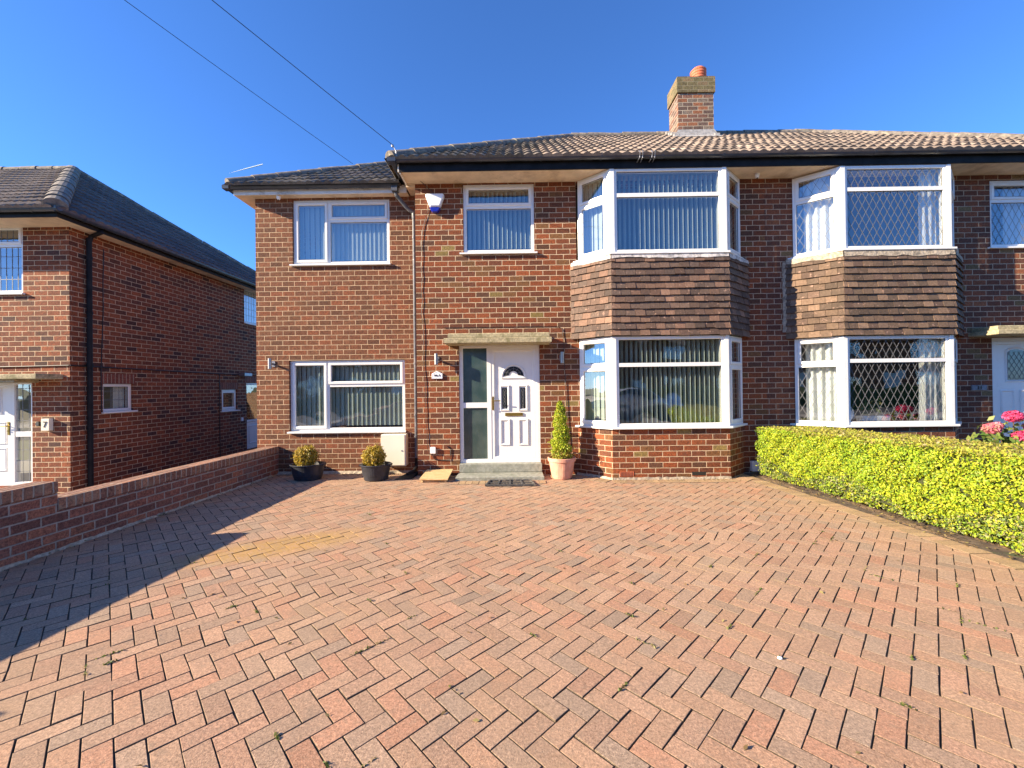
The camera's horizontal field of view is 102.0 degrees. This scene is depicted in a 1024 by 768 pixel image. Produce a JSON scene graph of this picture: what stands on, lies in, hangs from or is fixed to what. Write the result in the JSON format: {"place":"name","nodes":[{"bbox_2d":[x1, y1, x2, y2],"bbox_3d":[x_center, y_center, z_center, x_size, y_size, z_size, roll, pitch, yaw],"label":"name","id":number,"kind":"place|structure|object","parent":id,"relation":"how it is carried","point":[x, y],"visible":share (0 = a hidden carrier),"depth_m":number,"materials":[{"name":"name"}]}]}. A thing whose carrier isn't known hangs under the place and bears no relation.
{"place":"outdoors","nodes":[
{"label":"outdoors","id":0,"kind":"place"},
{"bbox_2d":[0,165,256,493],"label":"detached house","id":1,"kind":"structure","parent":0,"point":[127,337],"depth_m":8.31,"materials":[{"name":"brick"},{"name":"concrete tile"},{"name":"white upvc"}]},
{"bbox_2d":[0,228,24,294],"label":"window","id":2,"kind":"structure","parent":1,"relation":"in","point":[7,244],"depth_m":7.30,"materials":[{"name":"white plastic"}]},
{"bbox_2d":[0,383,32,485],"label":"front door","id":3,"kind":"structure","parent":1,"relation":"in","point":[10,433],"depth_m":7.31,"materials":[{"name":"white plastic"}]},
{"bbox_2d":[41,419,52,430],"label":"number block","id":4,"kind":"structure","parent":1,"relation":"attached to","point":[46,424],"depth_m":7.19,"materials":[{"name":"white plastic"}]},
{"bbox_2d":[102,384,137,413],"bbox_3d":[-7.803,0.282,8.160,0.236,0.562,0.700,-1,0,0],"label":"window","id":5,"kind":"structure","parent":1,"relation":"in","point":[118,389],"depth_m":8.32,"materials":[{"name":"white plastic"}]},
{"bbox_2d":[220,390,239,411],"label":"window","id":6,"kind":"structure","parent":1,"relation":"in","point":[233,408],"depth_m":11.42,"materials":[{"name":"white plastic"}]},
{"bbox_2d":[238,373,251,376],"bbox_3d":[-7.622,-0.268,11.846,0.179,0.100,0.330,-1,0,0],"label":"bulkhead light","id":7,"kind":"object","parent":1,"relation":"attached to","point":[246,374],"visible":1,"depth_m":11.74,"materials":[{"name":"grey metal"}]},
{"bbox_2d":[244,290,255,325],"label":"window","id":8,"kind":"structure","parent":1,"relation":"in","point":[249,297],"depth_m":12.43,"materials":[{"name":"blue glass"}]},
{"bbox_2d":[246,383,256,448],"bbox_3d":[-7.771,0.938,12.466,0.075,1.930,0.870,-1,0,0],"label":"side door","id":9,"kind":"structure","parent":1,"relation":"in","point":[251,426],"depth_m":12.33,"materials":[{"name":"white plastic"}]},
{"bbox_2d":[0,473,1023,767],"bbox_3d":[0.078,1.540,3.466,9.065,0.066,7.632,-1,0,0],"label":"driveway","id":10,"kind":"structure","parent":0,"point":[576,663],"depth_m":2.50,"materials":[{"name":"brown brick"}]},
{"bbox_2d":[289,444,326,480],"bbox_3d":[-3.382,1.290,6.860,0.580,0.572,0.460,-1,0,0],"label":"potted shrub","id":11,"kind":"object","parent":10,"relation":"on","point":[306,466],"visible":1,"depth_m":6.74,"materials":[{"name":"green plant"}]},
{"bbox_2d":[359,443,392,481],"bbox_3d":[-2.223,1.260,6.771,0.510,0.603,0.460,-1,0,0],"label":"potted shrub","id":12,"kind":"object","parent":10,"relation":"on","point":[374,465],"visible":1,"depth_m":6.65,"materials":[{"name":"green plant"}]},
{"bbox_2d":[419,469,452,481],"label":"wooden ramp","id":13,"kind":"structure","parent":10,"relation":"on","point":[436,475],"depth_m":6.63,"materials":[{"name":"brown wood"}]},
{"bbox_2d":[222,66,785,480],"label":"semi detached house","id":14,"kind":"structure","parent":10,"relation":"on","point":[506,275],"depth_m":7.01,"materials":[{"name":"brick"}]},
{"bbox_2d":[268,358,274,368],"bbox_3d":[-4.219,-0.352,7.262,0.060,0.190,0.144,-1,0,0],"label":"wall light","id":15,"kind":"object","parent":14,"relation":"attached to","point":[271,363],"visible":1,"depth_m":7.20,"materials":[{"name":"grey metal"}]},
{"bbox_2d":[289,199,390,265],"bbox_3d":[-3.036,-2.682,7.388,1.780,1.177,0.200,-1,0,0],"label":"window","id":16,"kind":"structure","parent":14,"relation":"in","point":[363,224],"depth_m":7.46,"materials":[{"name":"white plastic"}]},
{"bbox_2d":[287,360,405,433],"bbox_3d":[-2.916,0.219,7.372,2.090,1.282,0.200,-1,0,0],"label":"window","id":17,"kind":"structure","parent":14,"relation":"in","point":[330,380],"depth_m":7.45,"materials":[{"name":"white plastic"}]},
{"bbox_2d":[381,433,407,465],"bbox_3d":[-2.046,1.147,7.219,0.430,0.550,0.181,-1,0,0],"label":"meter box","id":18,"kind":"object","parent":14,"relation":"attached to","point":[395,448],"visible":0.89,"depth_m":7.13,"materials":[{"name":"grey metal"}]},
{"bbox_2d":[381,435,404,464],"bbox_3d":[-2.054,1.139,7.139,0.405,0.525,0.021,-1,0,0],"label":"door","id":19,"kind":"structure","parent":18,"relation":"in","point":[394,445],"depth_m":7.14,"materials":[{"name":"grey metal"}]},
{"bbox_2d":[426,194,443,212],"bbox_3d":[-1.298,-3.045,6.979,0.310,0.308,0.083,-1,0,0],"label":"burglar alarm","id":20,"kind":"object","parent":14,"relation":"attached to","point":[435,201],"visible":1,"depth_m":6.94,"materials":[{"name":"white plastic"}]},
{"bbox_2d":[434,353,438,364],"bbox_3d":[-1.262,-0.414,6.939,0.060,0.190,0.144,-1,0,0],"label":"wall light","id":21,"kind":"object","parent":14,"relation":"attached to","point":[436,359],"visible":1,"depth_m":6.88,"materials":[{"name":"grey metal"}]},
{"bbox_2d":[432,371,442,378],"bbox_3d":[-1.263,-0.154,6.996,0.180,0.130,0.027,-1,0,0],"label":"number plaque","id":22,"kind":"object","parent":14,"relation":"attached to","point":[437,375],"visible":1,"depth_m":6.99,"materials":[{"name":"white plastic"}]},
{"bbox_2d":[460,184,536,254],"bbox_3d":[-0.234,-2.790,7.075,1.310,1.192,0.217,-1,0,0],"label":"window","id":23,"kind":"structure","parent":14,"relation":"in","point":[528,205],"depth_m":7.12,"materials":[{"name":"white plastic"}]},
{"bbox_2d":[459,345,540,462],"bbox_3d":[-0.207,0.329,7.046,1.360,2.005,0.149,-1,0,0],"label":"front door","id":24,"kind":"structure","parent":14,"relation":"in","point":[500,384],"depth_m":7.05,"materials":[{"name":"white plastic"}]},
{"bbox_2d":[560,352,563,362],"bbox_3d":[0.833,-0.439,6.923,0.060,0.190,0.144,-1,0,0],"label":"wall light","id":25,"kind":"object","parent":14,"relation":"attached to","point":[561,357],"visible":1,"depth_m":6.86,"materials":[{"name":"grey metal"}]},
{"bbox_2d":[573,167,743,262],"bbox_3d":[2.472,-2.745,6.796,2.895,1.379,0.562,-1,0,0],"label":"bay window","id":26,"kind":"structure","parent":14,"relation":"in","point":[606,181],"depth_m":6.71,"materials":[{"name":"white plastic"}]},
{"bbox_2d":[575,335,747,429],"bbox_3d":[2.505,-0.027,6.782,2.895,1.467,0.562,-1,0,0],"label":"bay window","id":27,"kind":"structure","parent":14,"relation":"in","point":[725,365],"depth_m":6.70,"materials":[{"name":"white plastic"}]},
{"bbox_2d":[750,461,759,471],"bbox_3d":[4.060,1.372,6.926,0.120,0.170,0.069,-1,0,0],"label":"vent cover","id":28,"kind":"object","parent":14,"relation":"attached to","point":[754,467],"visible":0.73,"depth_m":6.89,"materials":[{"name":"white plastic"}]},
{"bbox_2d":[485,479,535,485],"bbox_3d":[-0.025,1.512,6.353,0.755,0.026,0.340,-1,0,0],"label":"door mat","id":29,"kind":"object","parent":10,"relation":"on","point":[500,482],"depth_m":6.34,"materials":[{"name":"black rubber"}]},
{"bbox_2d":[23,510,1005,767],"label":"weeds","id":30,"kind":"object","parent":10,"relation":"on","point":[535,636],"visible":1,"depth_m":2.38,"materials":[{"name":"green plant"}]},
{"bbox_2d":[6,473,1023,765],"bbox_3d":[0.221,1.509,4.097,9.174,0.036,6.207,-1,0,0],"label":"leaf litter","id":31,"kind":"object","parent":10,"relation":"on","point":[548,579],"visible":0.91,"depth_m":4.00,"materials":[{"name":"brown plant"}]},
{"bbox_2d":[547,401,575,479],"bbox_3d":[0.802,0.896,6.728,0.457,1.259,0.459,-1,0,0],"label":"potted conifer","id":32,"kind":"object","parent":10,"relation":"on","point":[562,461],"visible":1,"depth_m":6.63,"materials":[{"name":"green plant"}]},
{"bbox_2d":[679,129,1023,472],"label":"semi detached house","id":33,"kind":"structure","parent":10,"relation":"on","point":[894,271],"depth_m":6.90,"materials":[{"name":"brown brick"}]},
{"bbox_2d":[853,397,889,420],"bbox_3d":[5.798,0.406,6.750,0.619,0.398,0.233,-1,0,0],"label":"window plant","id":34,"kind":"object","parent":33,"relation":"on","point":[872,415],"depth_m":6.72,"materials":[{"name":"green plastic"}]},
{"bbox_2d":[788,164,957,258],"bbox_3d":[6.059,-2.781,6.776,2.860,1.354,0.578,-1,0,0],"label":"bay window","id":35,"kind":"structure","parent":33,"relation":"in","point":[824,199],"depth_m":6.62,"materials":[{"name":"white plastic"}]},
{"bbox_2d":[790,335,961,427],"bbox_3d":[6.092,-0.045,6.763,2.860,1.437,0.581,-1,0,0],"label":"bay window","id":36,"kind":"structure","parent":33,"relation":"in","point":[827,363],"depth_m":6.65,"materials":[{"name":"white plastic"}]},
{"bbox_2d":[971,385,986,389],"bbox_3d":[7.810,0.062,6.926,0.250,0.090,0.025,-1,0,0],"label":"number plaque","id":37,"kind":"object","parent":33,"relation":"attached to","point":[978,387],"visible":1,"depth_m":6.92,"materials":[{"name":"grey stone"}]},
{"bbox_2d":[988,181,1023,248],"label":"window","id":38,"kind":"structure","parent":33,"relation":"in","point":[1012,200],"depth_m":7.01,"materials":[{"name":"white plastic"}]},
{"bbox_2d":[992,337,1023,442],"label":"front door","id":39,"kind":"structure","parent":33,"relation":"in","point":[1007,353],"depth_m":6.99,"materials":[{"name":"white plastic"}]},
{"bbox_2d":[751,473,1023,555],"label":"soil bed","id":40,"kind":"object","parent":10,"relation":"on","point":[897,518],"visible":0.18,"depth_m":4.59,"materials":[{"name":"brown soil"}]},
{"bbox_2d":[755,425,1023,554],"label":"privet hedge","id":41,"kind":"object","parent":40,"relation":"on","point":[973,487],"visible":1,"depth_m":4.36,"materials":[{"name":"green plant"}]},
{"bbox_2d":[0,0,1023,270],"label":"sky","id":42,"kind":"structure","parent":0,"point":[100,88],"materials":[{"name":"blue"}]},
{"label":"garden path","id":43,"kind":"structure","parent":0,"visible":0},
{"bbox_2d":[0,446,278,571],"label":"boundary wall","id":44,"kind":"structure","parent":43,"relation":"on","point":[38,519],"depth_m":4.36,"materials":[{"name":"brick"}]},
{"bbox_3d":[-10.761,-3.334,-2.500,1.000,10.100,0.300,-1,0,0],"label":"utility pole","id":45,"kind":"object","parent":43,"relation":"on","visible":0},
{"bbox_2d":[125,0,352,163],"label":"overhead cable","id":46,"kind":"object","parent":45,"relation":"attached to","point":[231,77],"visible":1,"depth_m":7.08,"materials":[{"name":"black plastic"}]},
{"bbox_2d":[212,0,390,143],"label":"overhead cable","id":47,"kind":"object","parent":45,"relation":"attached to","point":[296,68],"visible":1,"depth_m":5.49,"materials":[{"name":"black plastic"}]},
{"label":"neighbour drive","id":48,"kind":"structure","parent":0,"visible":0},
{"bbox_2d":[966,410,1023,445],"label":"hydrangea","id":49,"kind":"object","parent":48,"relation":"on","point":[993,428],"visible":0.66,"depth_m":5.74,"materials":[{"name":"pink plant"}]}
]}

